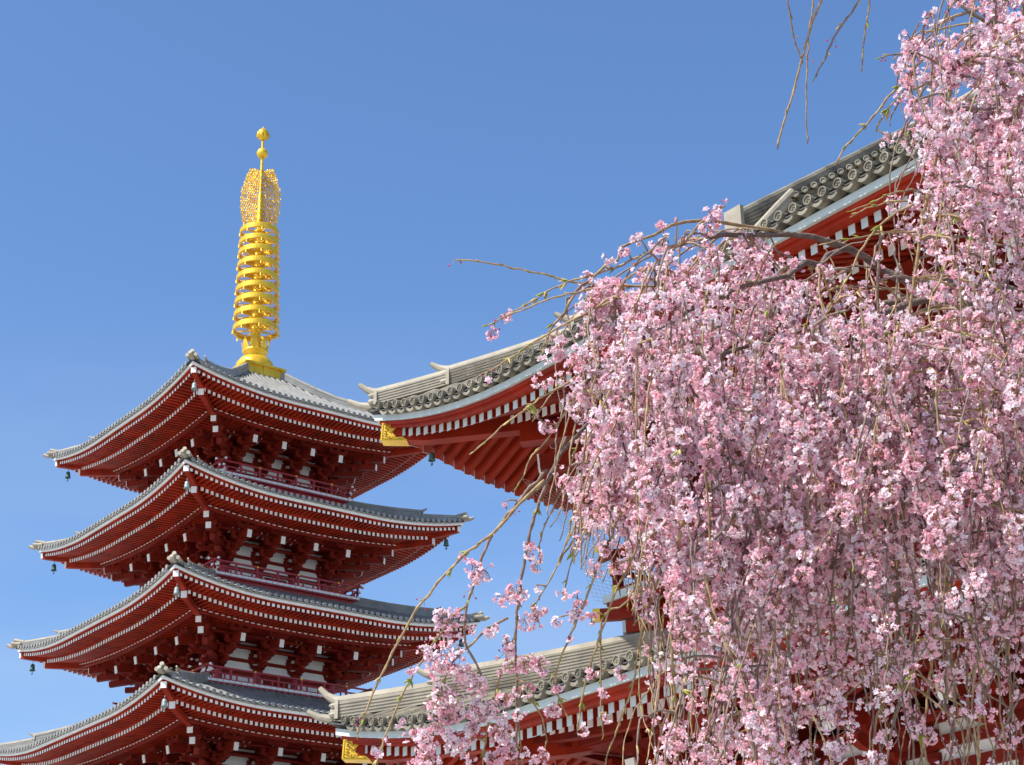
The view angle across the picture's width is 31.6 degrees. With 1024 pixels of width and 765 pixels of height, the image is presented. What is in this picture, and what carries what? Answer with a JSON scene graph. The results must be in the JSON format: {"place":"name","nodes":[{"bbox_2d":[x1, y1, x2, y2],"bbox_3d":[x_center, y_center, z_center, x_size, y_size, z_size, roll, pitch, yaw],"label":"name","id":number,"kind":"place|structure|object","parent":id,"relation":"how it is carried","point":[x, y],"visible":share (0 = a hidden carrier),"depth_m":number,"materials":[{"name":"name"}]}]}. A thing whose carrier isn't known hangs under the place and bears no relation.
{"place":"outdoors","nodes":[
{"label":"outdoors","id":0,"kind":"place"},
{"bbox_2d":[0,127,489,764],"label":"pagoda","id":1,"kind":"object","parent":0,"point":[264,543],"visible":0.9,"depth_m":82.93,"materials":[{"name":"wood"}]},
{"bbox_2d":[29,664,34,674],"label":"wind bell","id":2,"kind":"object","parent":1,"relation":"hanging from","point":[32,668],"visible":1,"depth_m":86.19,"materials":[{"name":"green metal"}]},
{"bbox_2d":[51,561,56,573],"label":"wind bell","id":3,"kind":"object","parent":1,"relation":"hanging from","point":[53,569],"visible":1,"depth_m":88.11,"materials":[{"name":"green metal"}]},
{"bbox_2d":[65,469,70,481],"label":"wind bell","id":4,"kind":"object","parent":1,"relation":"hanging from","point":[68,475],"visible":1,"depth_m":90.00,"materials":[{"name":"green metal"}]},
{"bbox_2d":[161,696,167,711],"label":"wind bell","id":5,"kind":"object","parent":1,"relation":"hanging from","point":[164,703],"visible":1,"depth_m":72.57,"materials":[{"name":"silver metal"}]},
{"bbox_2d":[173,587,179,598],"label":"wind bell","id":6,"kind":"object","parent":1,"relation":"hanging from","point":[176,592],"visible":1,"depth_m":75.27,"materials":[{"name":"silver metal"}]},
{"bbox_2d":[183,478,189,492],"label":"wind bell","id":7,"kind":"object","parent":1,"relation":"hanging from","point":[186,486],"visible":1,"depth_m":77.87,"materials":[{"name":"silver metal"}]},
{"bbox_2d":[191,380,196,393],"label":"wind bell","id":8,"kind":"object","parent":1,"relation":"hanging from","point":[194,386],"visible":1,"depth_m":80.10,"materials":[{"name":"silver metal"}]},
{"bbox_2d":[443,539,448,549],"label":"wind bell","id":9,"kind":"object","parent":1,"relation":"hanging from","point":[446,544],"visible":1,"depth_m":86.03,"materials":[{"name":"green metal"}]},
{"bbox_2d":[459,639,463,648],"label":"wind bell","id":10,"kind":"object","parent":1,"relation":"hanging from","point":[461,644],"visible":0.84,"depth_m":83.99,"materials":[{"name":"green metal"}]},
{"bbox_2d":[0,0,1021,764],"label":"sky","id":11,"kind":"structure","parent":0,"point":[408,139],"materials":[{"name":"blue"}]},
{"bbox_2d":[306,82,1023,764],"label":"temple gate","id":12,"kind":"structure","parent":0,"point":[456,414],"depth_m":28.88,"materials":[{"name":"red wood"}]},
{"bbox_2d":[428,449,435,465],"bbox_3d":[-1.450,1.349,32.709,0.139,0.328,0.139,16,-29,-35],"label":"wind bell","id":13,"kind":"object","parent":12,"relation":"hanging from","point":[431,457],"visible":1,"depth_m":32.68,"materials":[{"name":"green metal"}]},
{"bbox_2d":[522,479,663,601],"bbox_3d":[3.294,3.462,33.620,7.204,2.304,0.804,16,-29,-35],"label":"bird net","id":14,"kind":"object","parent":12,"relation":"attached to","point":[582,538],"visible":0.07,"depth_m":31.97,"materials":[{"name":"red"}]},
{"label":"ground","id":15,"kind":"structure","parent":0,"visible":0},
{"bbox_2d":[355,0,1023,764],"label":"cherry tree","id":16,"kind":"object","parent":15,"relation":"on","point":[845,470],"visible":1,"depth_m":4.94,"materials":[{"name":"pink plant"}]}
]}

